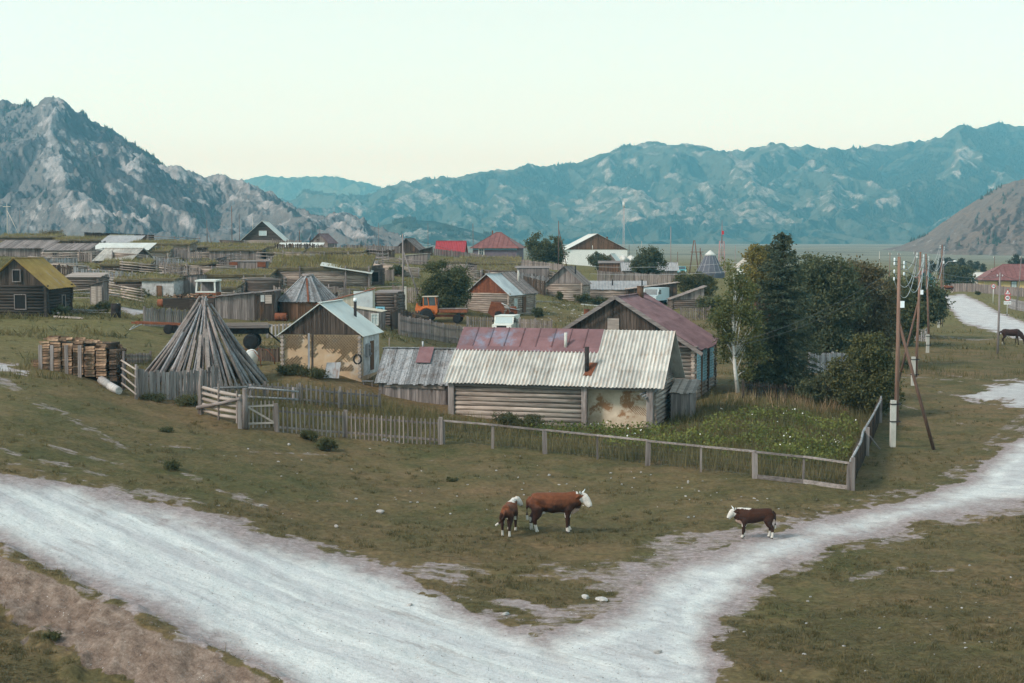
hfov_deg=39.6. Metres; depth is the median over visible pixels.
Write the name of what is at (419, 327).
picket fence
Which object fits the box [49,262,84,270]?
pole fence
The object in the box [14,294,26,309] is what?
window
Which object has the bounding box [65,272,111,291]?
log shed
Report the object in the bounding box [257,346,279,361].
fence
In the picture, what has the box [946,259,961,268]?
pine tree
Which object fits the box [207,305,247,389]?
log
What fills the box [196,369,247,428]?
field gate
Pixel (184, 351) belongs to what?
log
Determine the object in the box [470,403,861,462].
potato plants
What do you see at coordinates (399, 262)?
rail fence
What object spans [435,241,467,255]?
red roofed shed
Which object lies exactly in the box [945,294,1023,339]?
dirt road
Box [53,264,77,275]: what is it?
plank fence
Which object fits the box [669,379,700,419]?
lean to
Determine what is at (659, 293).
parked truck
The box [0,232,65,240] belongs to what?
sod roofed shed
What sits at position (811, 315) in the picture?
overhead wire
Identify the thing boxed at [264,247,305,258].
sod roofed shed
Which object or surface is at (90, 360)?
firewood
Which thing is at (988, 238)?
forest
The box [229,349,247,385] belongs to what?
log
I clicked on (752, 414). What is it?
potato flowers
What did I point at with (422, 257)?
board shed
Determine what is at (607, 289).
log shed
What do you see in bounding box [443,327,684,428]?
log cabin
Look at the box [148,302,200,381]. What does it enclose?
log
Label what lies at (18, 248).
board shed
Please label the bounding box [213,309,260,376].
log
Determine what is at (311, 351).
wooden post
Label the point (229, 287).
sod roofed shed
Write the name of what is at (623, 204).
lattice mast
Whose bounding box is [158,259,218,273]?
sod roofed shed
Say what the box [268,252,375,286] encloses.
log barn
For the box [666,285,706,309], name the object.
log shed
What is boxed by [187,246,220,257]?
lean to
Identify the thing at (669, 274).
overhead wire
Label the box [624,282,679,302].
open lean to
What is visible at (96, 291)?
door
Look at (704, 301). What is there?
bush
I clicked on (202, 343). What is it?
log
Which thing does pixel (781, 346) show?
spruce tree
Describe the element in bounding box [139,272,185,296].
limewashed shed
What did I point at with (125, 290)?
rail fence
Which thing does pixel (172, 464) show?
shrub
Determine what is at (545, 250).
bushy tree
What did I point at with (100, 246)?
shed
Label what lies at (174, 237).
rail fence
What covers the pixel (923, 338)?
board fence
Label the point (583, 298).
shrub
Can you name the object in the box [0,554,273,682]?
earth bank
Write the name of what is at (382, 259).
pole fence
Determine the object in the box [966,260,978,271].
pine tree
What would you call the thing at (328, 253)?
log pen
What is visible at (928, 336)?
utility pole
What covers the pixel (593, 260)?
bush
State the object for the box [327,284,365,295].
pole fence
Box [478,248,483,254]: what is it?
window
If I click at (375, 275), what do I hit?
doorway
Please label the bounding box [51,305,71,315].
shrub
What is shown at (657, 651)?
stone
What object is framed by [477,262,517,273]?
sod roofed shed
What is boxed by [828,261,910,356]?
leafy tree
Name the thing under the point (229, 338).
log
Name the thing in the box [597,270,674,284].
board fence
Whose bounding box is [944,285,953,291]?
cow
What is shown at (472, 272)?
log wall
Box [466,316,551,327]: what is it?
picket fence
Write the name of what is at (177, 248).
board fence
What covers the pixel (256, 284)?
slatted pen
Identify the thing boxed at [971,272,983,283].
white roofed shed
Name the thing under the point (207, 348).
slab
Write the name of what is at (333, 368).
tin sheet
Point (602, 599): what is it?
stone
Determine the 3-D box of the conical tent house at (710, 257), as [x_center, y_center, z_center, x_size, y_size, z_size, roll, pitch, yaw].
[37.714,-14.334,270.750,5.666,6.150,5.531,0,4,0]
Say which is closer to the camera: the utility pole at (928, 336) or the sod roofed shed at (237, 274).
the utility pole at (928, 336)
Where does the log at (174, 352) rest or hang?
on the ground at (990, 395)
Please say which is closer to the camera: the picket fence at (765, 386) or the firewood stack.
the firewood stack
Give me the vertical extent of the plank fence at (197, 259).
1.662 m
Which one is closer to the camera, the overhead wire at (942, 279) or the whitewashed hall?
the overhead wire at (942, 279)
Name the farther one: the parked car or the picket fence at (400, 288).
the picket fence at (400, 288)
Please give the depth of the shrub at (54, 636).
32.29 m
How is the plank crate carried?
on the ground at (990, 395)
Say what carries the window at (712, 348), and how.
in the log house at (640, 310)
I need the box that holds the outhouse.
[87,280,110,304]
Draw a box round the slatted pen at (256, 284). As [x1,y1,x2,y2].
[243,278,283,291]
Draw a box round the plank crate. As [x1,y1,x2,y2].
[163,298,214,311]
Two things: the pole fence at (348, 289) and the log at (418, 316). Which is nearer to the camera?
the log at (418, 316)
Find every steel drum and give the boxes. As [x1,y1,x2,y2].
[111,303,120,317]
[157,299,162,306]
[274,313,286,320]
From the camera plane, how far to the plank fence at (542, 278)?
183.31 m
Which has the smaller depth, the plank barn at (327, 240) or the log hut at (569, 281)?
the log hut at (569, 281)
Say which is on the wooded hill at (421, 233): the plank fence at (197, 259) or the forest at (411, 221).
the forest at (411, 221)
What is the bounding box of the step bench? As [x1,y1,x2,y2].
[362,380,373,385]
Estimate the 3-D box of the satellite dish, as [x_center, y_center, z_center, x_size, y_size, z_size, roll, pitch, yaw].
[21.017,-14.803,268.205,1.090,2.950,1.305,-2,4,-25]
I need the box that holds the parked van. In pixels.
[678,266,686,273]
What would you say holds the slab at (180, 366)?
on the ground at (990, 395)
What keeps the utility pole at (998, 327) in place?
on the ground at (990, 395)
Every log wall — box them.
[50,263,89,272]
[373,264,420,277]
[466,270,481,279]
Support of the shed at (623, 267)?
on the ground at (990, 395)
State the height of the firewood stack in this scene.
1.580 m
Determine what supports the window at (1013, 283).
in the yellow house at (1010, 271)
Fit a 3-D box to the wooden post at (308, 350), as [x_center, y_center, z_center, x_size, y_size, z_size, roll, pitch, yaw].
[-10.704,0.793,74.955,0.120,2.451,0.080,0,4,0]
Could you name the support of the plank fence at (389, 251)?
on the ground at (990, 395)
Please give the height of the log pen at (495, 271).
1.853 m
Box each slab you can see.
[177,345,189,371]
[186,340,195,384]
[196,334,201,389]
[205,329,210,385]
[213,342,223,390]
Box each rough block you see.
[97,376,110,387]
[106,382,122,393]
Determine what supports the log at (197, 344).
on the ground at (990, 395)
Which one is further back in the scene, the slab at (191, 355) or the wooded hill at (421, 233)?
the wooded hill at (421, 233)
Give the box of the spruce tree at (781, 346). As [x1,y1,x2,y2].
[742,231,826,395]
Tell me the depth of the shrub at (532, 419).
68.21 m
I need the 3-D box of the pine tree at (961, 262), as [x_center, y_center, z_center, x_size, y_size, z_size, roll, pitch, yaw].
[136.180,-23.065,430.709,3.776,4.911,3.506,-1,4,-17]
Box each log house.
[0,257,75,316]
[375,290,405,325]
[562,286,717,399]
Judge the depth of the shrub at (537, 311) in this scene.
143.43 m
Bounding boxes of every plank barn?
[214,289,282,320]
[309,233,338,246]
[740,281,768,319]
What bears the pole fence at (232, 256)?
on the ground at (990, 395)
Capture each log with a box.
[144,307,198,372]
[148,296,200,371]
[148,302,198,377]
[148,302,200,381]
[154,301,197,369]
[156,328,188,385]
[156,332,183,382]
[159,296,199,357]
[167,334,187,369]
[171,326,191,368]
[173,314,198,371]
[175,304,201,371]
[177,333,190,369]
[179,308,201,388]
[185,322,199,369]
[186,312,200,386]
[186,343,196,390]
[192,296,206,369]
[193,305,203,380]
[201,296,210,392]
[202,300,205,390]
[202,326,202,361]
[206,304,224,331]
[206,313,222,389]
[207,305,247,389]
[207,307,233,390]
[207,314,263,383]
[208,334,210,374]
[209,322,228,390]
[210,303,266,378]
[210,350,214,366]
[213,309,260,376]
[213,314,260,372]
[213,315,256,385]
[213,333,226,376]
[217,333,237,377]
[218,316,252,381]
[219,328,267,381]
[220,341,236,388]
[221,345,237,385]
[223,335,259,384]
[223,336,252,385]
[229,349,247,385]
[232,351,251,383]
[412,314,428,318]
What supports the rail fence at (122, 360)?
on the ground at (990, 395)
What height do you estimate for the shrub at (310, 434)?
0.590 m
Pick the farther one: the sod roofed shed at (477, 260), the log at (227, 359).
the sod roofed shed at (477, 260)
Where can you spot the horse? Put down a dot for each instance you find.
(1017, 333)
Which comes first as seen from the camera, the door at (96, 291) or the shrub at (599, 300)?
the door at (96, 291)
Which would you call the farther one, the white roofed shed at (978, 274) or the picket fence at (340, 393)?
the white roofed shed at (978, 274)
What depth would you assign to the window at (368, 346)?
77.11 m
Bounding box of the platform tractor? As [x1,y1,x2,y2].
[415,296,467,322]
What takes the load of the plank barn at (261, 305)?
on the ground at (990, 395)
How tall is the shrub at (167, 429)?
0.356 m
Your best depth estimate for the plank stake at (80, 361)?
68.18 m
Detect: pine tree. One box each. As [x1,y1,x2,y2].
[927,260,936,271]
[935,258,948,271]
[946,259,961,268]
[958,258,967,264]
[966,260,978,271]
[974,261,979,269]
[978,263,986,271]
[1005,254,1021,263]
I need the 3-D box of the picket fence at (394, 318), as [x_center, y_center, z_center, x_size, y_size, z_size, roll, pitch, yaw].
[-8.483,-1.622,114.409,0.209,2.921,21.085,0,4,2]
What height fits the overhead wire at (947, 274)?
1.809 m
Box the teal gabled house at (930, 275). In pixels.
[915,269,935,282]
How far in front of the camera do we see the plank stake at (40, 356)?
68.37 m
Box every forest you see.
[0,98,401,243]
[279,175,381,190]
[281,121,1023,240]
[392,216,522,245]
[910,183,1021,245]
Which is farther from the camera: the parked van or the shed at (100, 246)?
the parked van
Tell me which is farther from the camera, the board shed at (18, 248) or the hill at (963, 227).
the hill at (963, 227)
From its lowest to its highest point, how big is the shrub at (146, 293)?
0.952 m
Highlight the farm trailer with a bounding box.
[228,324,280,348]
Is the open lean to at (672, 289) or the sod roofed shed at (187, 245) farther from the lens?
the sod roofed shed at (187, 245)
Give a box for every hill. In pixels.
[377,220,524,245]
[882,179,1023,255]
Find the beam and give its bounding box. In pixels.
[53,316,83,318]
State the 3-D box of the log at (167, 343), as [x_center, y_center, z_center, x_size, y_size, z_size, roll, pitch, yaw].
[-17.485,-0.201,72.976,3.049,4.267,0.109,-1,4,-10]
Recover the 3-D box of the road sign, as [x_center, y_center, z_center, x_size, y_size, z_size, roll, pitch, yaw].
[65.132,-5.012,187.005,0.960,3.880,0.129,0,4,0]
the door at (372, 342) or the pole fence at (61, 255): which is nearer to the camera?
the door at (372, 342)
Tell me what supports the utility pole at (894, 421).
on the ground at (990, 395)
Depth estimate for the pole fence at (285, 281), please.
152.40 m
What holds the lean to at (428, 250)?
on the ground at (990, 395)
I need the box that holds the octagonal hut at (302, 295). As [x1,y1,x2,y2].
[277,274,336,320]
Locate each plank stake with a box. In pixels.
[38,345,42,369]
[50,345,53,370]
[64,345,68,373]
[78,345,81,377]
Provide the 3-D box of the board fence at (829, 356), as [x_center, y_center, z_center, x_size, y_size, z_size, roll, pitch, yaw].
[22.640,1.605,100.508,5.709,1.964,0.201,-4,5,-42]
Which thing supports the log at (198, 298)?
on the ground at (990, 395)
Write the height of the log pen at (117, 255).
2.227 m
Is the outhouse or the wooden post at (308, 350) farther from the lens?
the outhouse
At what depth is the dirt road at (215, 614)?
35.58 m
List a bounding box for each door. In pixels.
[91,286,101,304]
[156,286,161,295]
[370,340,373,369]
[523,296,525,312]
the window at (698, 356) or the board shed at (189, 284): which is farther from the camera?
the board shed at (189, 284)
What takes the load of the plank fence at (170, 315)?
on the ground at (990, 395)
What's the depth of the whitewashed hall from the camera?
308.84 m
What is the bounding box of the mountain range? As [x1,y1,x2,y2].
[281,122,1023,243]
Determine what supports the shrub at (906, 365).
on the ground at (990, 395)
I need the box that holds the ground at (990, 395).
[0,241,1023,682]
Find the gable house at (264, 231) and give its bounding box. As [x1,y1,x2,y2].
[240,221,290,243]
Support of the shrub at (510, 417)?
on the ground at (990, 395)
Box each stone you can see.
[595,596,607,601]
[653,650,661,653]
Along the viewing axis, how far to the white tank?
79.19 m
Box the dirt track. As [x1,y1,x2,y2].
[539,430,1023,682]
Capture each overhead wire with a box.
[406,236,535,263]
[607,270,742,274]
[723,270,891,343]
[723,277,892,346]
[893,268,915,297]
[904,265,923,292]
[905,261,997,277]
[905,272,999,280]
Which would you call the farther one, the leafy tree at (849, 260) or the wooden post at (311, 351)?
the leafy tree at (849, 260)
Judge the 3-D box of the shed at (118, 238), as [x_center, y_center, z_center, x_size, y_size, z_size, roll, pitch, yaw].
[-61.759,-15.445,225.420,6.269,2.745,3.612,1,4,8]
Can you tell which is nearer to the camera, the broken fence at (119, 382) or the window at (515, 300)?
the broken fence at (119, 382)
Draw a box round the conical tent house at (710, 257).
[695,250,724,277]
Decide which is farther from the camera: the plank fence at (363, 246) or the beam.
the plank fence at (363, 246)
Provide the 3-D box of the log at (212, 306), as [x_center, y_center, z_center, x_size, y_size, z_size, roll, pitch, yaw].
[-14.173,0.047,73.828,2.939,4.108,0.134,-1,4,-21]
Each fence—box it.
[28,255,66,257]
[41,249,97,260]
[46,258,77,264]
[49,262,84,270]
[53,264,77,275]
[57,252,92,261]
[69,240,105,243]
[73,267,145,283]
[88,267,132,273]
[109,283,144,301]
[117,364,125,387]
[120,260,180,274]
[120,351,137,398]
[126,351,151,363]
[137,365,218,399]
[143,306,189,326]
[146,236,200,242]
[147,255,210,268]
[156,246,189,257]
[156,246,201,260]
[159,261,188,274]
[164,264,198,276]
[189,258,215,261]
[213,384,298,406]
[217,260,228,266]
[217,381,380,410]
[224,251,241,260]
[242,275,286,287]
[256,250,294,259]
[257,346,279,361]
[266,323,290,337]
[272,239,301,242]
[273,285,337,297]
[274,403,442,444]
[275,243,322,250]
[318,245,383,256]
[324,285,350,296]
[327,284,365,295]
[344,245,399,253]
[347,244,386,253]
[360,254,405,266]
[366,249,394,257]
[372,252,388,262]
[375,256,426,269]
[384,269,393,280]
[390,308,419,330]
[392,284,421,302]
[398,313,468,342]
[434,248,563,269]
[441,263,476,274]
[443,420,850,489]
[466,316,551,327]
[519,273,548,282]
[523,275,545,295]
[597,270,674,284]
[680,306,710,320]
[742,379,828,401]
[808,352,853,372]
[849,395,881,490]
[882,328,926,341]
[950,283,1023,296]
[1008,299,1023,310]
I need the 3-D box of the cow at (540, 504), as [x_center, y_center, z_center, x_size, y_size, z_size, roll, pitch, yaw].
[1.498,5.452,45.693,2.116,1.390,0.684,0,4,-4]
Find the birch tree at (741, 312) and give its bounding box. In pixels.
[700,257,778,392]
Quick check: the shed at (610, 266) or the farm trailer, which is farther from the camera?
the shed at (610, 266)
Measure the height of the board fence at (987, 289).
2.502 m
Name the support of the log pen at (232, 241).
on the ground at (990, 395)
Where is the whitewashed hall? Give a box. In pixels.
[561,233,627,265]
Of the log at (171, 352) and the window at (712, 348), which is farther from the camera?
the window at (712, 348)
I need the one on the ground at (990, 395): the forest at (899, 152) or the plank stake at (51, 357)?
the plank stake at (51, 357)
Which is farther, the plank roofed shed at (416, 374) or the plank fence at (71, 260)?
the plank fence at (71, 260)
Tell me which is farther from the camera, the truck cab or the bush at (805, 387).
the truck cab
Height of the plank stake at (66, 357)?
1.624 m
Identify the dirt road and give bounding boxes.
[0,474,642,682]
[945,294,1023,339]
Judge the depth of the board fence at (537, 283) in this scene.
174.75 m
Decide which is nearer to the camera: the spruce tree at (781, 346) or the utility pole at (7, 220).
the spruce tree at (781, 346)
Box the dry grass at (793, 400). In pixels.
[727,388,873,413]
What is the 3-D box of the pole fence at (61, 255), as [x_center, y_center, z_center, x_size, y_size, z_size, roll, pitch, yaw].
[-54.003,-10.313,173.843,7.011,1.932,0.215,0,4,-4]
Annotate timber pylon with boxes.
[689,240,702,273]
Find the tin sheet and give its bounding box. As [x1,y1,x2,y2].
[324,362,340,378]
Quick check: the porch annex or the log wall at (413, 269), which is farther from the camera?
the log wall at (413, 269)
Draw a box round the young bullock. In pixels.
[727,507,775,538]
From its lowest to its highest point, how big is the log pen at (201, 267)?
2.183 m
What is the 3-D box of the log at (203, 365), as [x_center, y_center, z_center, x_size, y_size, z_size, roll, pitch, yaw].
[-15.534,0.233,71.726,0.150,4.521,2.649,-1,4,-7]
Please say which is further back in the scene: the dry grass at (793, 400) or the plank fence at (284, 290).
the plank fence at (284, 290)
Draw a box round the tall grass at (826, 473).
[0,239,1023,484]
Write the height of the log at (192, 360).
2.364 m
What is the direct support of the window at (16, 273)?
in the log house at (40, 285)
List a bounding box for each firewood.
[84,346,94,348]
[84,351,94,353]
[84,364,94,366]
[85,359,95,361]
[95,363,105,365]
[96,353,106,355]
[96,358,106,360]
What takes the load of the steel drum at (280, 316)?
on the ground at (990, 395)
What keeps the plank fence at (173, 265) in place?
on the ground at (990, 395)
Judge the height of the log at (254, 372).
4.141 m
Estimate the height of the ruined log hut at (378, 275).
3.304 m
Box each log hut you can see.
[371,264,384,284]
[546,265,591,302]
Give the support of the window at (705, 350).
in the log house at (640, 310)
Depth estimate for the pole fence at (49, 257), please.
164.30 m
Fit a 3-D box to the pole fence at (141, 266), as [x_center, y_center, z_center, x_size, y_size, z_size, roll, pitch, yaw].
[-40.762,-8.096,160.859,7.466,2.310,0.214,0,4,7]
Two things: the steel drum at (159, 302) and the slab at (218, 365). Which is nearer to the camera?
the slab at (218, 365)
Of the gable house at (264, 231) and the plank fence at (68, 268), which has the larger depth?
the gable house at (264, 231)
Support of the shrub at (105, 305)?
on the ground at (990, 395)
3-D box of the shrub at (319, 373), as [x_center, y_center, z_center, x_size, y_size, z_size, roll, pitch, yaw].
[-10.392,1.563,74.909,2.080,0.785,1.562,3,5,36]
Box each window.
[12,269,20,281]
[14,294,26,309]
[61,294,65,307]
[259,231,266,235]
[366,343,370,356]
[371,313,378,325]
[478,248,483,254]
[513,298,517,307]
[697,354,700,381]
[702,348,706,380]
[709,347,713,377]
[1011,281,1016,286]
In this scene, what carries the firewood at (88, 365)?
on the firewood
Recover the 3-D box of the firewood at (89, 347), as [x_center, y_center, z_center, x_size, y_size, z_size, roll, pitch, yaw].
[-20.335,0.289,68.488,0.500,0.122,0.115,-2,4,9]
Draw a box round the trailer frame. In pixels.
[129,321,180,333]
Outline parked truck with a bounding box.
[644,287,669,303]
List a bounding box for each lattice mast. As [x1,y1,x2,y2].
[616,202,636,249]
[718,231,725,275]
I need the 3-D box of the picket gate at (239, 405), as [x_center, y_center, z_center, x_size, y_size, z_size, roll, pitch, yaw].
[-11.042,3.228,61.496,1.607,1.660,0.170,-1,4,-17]
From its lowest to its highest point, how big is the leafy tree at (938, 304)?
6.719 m
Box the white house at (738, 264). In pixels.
[734,258,756,274]
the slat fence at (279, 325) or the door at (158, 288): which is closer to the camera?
the slat fence at (279, 325)
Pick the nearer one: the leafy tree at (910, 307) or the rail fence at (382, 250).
the leafy tree at (910, 307)
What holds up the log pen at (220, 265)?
on the ground at (990, 395)
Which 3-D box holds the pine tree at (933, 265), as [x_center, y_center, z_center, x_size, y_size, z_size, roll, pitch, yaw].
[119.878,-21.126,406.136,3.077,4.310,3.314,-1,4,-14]
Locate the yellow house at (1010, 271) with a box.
[977,264,1023,288]
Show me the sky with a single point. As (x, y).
(382, 93)
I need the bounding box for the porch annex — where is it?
[351,306,386,329]
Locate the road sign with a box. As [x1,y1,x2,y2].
[1004,289,1010,309]
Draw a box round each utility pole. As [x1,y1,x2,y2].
[3,206,18,233]
[400,234,420,308]
[558,221,566,265]
[889,257,935,449]
[899,252,923,385]
[923,254,931,352]
[936,244,943,327]
[996,273,1002,353]
[1017,256,1021,299]
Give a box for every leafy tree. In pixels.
[768,251,827,328]
[786,253,872,365]
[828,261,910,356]
[834,254,879,306]
[872,273,931,345]
[893,272,955,327]
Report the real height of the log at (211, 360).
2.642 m
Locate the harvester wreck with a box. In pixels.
[488,301,518,316]
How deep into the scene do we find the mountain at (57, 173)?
1545.91 m
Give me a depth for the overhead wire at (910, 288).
79.78 m
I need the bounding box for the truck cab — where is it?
[195,279,221,297]
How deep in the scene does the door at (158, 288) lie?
135.32 m
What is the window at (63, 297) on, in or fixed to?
in the log house at (40, 285)
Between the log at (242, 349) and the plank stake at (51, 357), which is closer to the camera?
the plank stake at (51, 357)
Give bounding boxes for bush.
[413,259,476,307]
[585,250,612,269]
[672,269,718,295]
[695,293,730,316]
[739,359,789,393]
[790,370,848,406]
[821,328,906,414]
[937,262,977,288]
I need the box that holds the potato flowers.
[543,408,842,447]
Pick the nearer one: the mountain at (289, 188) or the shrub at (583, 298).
the shrub at (583, 298)
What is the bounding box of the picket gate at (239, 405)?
[237,397,273,428]
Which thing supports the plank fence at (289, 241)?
on the ground at (990, 395)
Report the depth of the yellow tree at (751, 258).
141.23 m
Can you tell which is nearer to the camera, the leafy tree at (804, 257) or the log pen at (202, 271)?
the leafy tree at (804, 257)
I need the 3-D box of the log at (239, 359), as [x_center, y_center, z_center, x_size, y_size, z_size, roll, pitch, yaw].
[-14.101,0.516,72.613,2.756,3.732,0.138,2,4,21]
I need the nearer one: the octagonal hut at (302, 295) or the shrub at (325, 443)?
the shrub at (325, 443)
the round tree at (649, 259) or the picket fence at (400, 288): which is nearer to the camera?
the picket fence at (400, 288)
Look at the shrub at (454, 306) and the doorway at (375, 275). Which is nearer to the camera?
the shrub at (454, 306)
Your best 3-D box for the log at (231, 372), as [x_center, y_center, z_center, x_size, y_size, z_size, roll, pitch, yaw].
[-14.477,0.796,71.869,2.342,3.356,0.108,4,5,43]
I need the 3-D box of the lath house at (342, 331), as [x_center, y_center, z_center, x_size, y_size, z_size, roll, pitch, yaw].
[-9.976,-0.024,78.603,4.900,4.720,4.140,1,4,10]
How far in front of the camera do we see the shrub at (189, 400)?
65.82 m
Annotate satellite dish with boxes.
[619,255,627,261]
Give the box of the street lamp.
[942,260,956,326]
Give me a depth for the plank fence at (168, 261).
168.04 m
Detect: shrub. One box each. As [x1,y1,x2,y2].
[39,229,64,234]
[41,629,63,641]
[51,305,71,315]
[89,300,110,311]
[134,287,151,296]
[139,391,168,401]
[158,426,173,432]
[161,458,182,470]
[172,391,197,406]
[275,363,304,374]
[294,363,331,377]
[298,428,319,440]
[313,436,338,450]
[387,263,405,275]
[445,476,458,481]
[447,303,460,313]
[490,411,524,425]
[513,411,545,427]
[531,307,544,317]
[555,291,563,299]
[573,292,594,303]
[589,296,607,304]
[901,358,909,368]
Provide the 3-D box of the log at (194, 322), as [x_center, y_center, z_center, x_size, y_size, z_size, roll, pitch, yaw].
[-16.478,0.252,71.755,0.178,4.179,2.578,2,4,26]
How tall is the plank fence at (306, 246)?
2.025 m
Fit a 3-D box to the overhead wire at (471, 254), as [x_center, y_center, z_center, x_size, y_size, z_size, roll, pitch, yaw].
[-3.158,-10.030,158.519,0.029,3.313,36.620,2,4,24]
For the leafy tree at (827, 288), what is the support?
on the ground at (990, 395)
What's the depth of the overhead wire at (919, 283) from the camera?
79.35 m
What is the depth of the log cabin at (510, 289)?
145.45 m
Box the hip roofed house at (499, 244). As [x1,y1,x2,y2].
[470,230,525,259]
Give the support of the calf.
on the ground at (990, 395)
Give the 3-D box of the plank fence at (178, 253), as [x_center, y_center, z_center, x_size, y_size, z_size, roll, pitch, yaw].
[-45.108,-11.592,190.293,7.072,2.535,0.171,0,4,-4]
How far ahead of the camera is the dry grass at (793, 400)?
76.51 m
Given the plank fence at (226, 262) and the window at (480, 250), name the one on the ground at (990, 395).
the plank fence at (226, 262)
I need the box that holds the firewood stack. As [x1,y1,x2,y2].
[44,341,119,375]
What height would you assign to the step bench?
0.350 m
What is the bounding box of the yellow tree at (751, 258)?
[738,243,776,309]
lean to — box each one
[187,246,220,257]
[418,246,433,255]
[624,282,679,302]
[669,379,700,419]
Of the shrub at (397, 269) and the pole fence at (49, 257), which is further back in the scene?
the shrub at (397, 269)
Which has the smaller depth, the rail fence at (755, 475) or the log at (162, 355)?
the rail fence at (755, 475)
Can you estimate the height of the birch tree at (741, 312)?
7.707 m
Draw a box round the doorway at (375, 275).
[371,271,378,281]
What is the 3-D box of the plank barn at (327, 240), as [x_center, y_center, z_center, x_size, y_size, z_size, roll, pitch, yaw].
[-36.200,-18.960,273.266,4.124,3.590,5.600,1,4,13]
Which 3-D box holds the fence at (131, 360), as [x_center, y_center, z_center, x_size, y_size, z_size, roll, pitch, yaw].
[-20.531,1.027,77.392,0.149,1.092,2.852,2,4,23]
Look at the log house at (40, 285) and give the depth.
97.93 m
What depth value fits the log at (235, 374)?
75.07 m
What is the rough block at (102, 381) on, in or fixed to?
on the ground at (990, 395)
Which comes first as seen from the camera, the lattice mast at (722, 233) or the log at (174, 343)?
the log at (174, 343)
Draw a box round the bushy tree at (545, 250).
[523,231,569,263]
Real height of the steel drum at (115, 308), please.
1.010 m
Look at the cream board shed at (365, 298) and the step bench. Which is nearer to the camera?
the step bench
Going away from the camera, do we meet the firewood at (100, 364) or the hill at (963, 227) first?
the firewood at (100, 364)
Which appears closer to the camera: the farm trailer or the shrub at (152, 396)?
the shrub at (152, 396)
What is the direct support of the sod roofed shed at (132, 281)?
on the ground at (990, 395)
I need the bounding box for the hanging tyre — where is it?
[353,354,361,364]
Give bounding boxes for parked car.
[492,314,519,327]
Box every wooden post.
[308,333,309,368]
[311,334,312,369]
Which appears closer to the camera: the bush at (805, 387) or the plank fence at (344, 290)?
the bush at (805, 387)
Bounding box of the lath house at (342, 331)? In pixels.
[276,298,383,381]
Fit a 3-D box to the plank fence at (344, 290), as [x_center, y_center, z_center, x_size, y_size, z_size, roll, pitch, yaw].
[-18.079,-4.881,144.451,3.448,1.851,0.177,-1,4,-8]
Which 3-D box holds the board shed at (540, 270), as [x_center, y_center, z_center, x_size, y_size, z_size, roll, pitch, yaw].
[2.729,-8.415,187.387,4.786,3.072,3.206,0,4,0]
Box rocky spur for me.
[304,214,392,248]
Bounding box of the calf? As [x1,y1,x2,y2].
[495,496,522,536]
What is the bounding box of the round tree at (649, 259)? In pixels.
[626,245,668,274]
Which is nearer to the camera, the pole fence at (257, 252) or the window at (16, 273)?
the window at (16, 273)
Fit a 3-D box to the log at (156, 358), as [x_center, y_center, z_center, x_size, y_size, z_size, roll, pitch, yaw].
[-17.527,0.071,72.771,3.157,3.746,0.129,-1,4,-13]
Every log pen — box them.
[111,251,148,259]
[186,263,236,274]
[199,268,210,274]
[216,264,235,268]
[219,240,245,244]
[282,250,319,255]
[283,277,346,289]
[304,251,348,255]
[481,269,512,276]
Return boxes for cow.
[526,489,591,532]
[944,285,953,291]
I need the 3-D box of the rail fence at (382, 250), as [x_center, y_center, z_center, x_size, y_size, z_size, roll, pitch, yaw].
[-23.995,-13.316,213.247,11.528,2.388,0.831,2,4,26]
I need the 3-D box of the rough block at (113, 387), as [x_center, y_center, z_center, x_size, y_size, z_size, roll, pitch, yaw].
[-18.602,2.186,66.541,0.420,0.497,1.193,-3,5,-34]
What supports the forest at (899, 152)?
on the mountain range
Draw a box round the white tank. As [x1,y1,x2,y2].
[244,348,274,365]
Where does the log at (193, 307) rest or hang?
on the ground at (990, 395)
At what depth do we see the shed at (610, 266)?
236.99 m
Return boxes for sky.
[0,0,1023,187]
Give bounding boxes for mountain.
[0,96,404,249]
[244,175,376,200]
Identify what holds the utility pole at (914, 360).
on the ground at (990, 395)
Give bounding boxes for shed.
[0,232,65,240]
[0,240,60,256]
[41,243,98,261]
[52,234,114,243]
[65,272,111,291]
[84,232,153,240]
[92,248,155,264]
[95,243,156,252]
[99,235,145,242]
[99,257,155,272]
[113,270,158,289]
[130,238,197,251]
[132,244,173,259]
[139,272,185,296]
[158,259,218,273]
[179,274,206,294]
[196,241,231,249]
[198,278,244,295]
[204,267,276,281]
[207,244,266,259]
[229,260,271,268]
[232,241,280,249]
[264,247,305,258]
[276,239,323,248]
[306,246,367,255]
[315,288,375,307]
[374,341,455,404]
[397,238,424,253]
[405,253,429,264]
[427,255,467,270]
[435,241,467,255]
[462,253,521,268]
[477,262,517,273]
[515,266,550,277]
[590,279,646,298]
[598,261,623,273]
[608,253,620,260]
[619,262,678,275]
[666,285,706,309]
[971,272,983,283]
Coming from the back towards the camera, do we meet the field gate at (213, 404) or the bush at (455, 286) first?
the bush at (455, 286)
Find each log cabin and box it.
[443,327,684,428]
[465,270,538,313]
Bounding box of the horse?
[999,329,1023,344]
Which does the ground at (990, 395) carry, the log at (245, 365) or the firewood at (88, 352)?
the log at (245, 365)
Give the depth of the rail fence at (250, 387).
67.96 m
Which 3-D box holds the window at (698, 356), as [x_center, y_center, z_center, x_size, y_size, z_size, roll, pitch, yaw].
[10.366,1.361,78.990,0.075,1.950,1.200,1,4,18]
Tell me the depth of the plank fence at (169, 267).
159.92 m

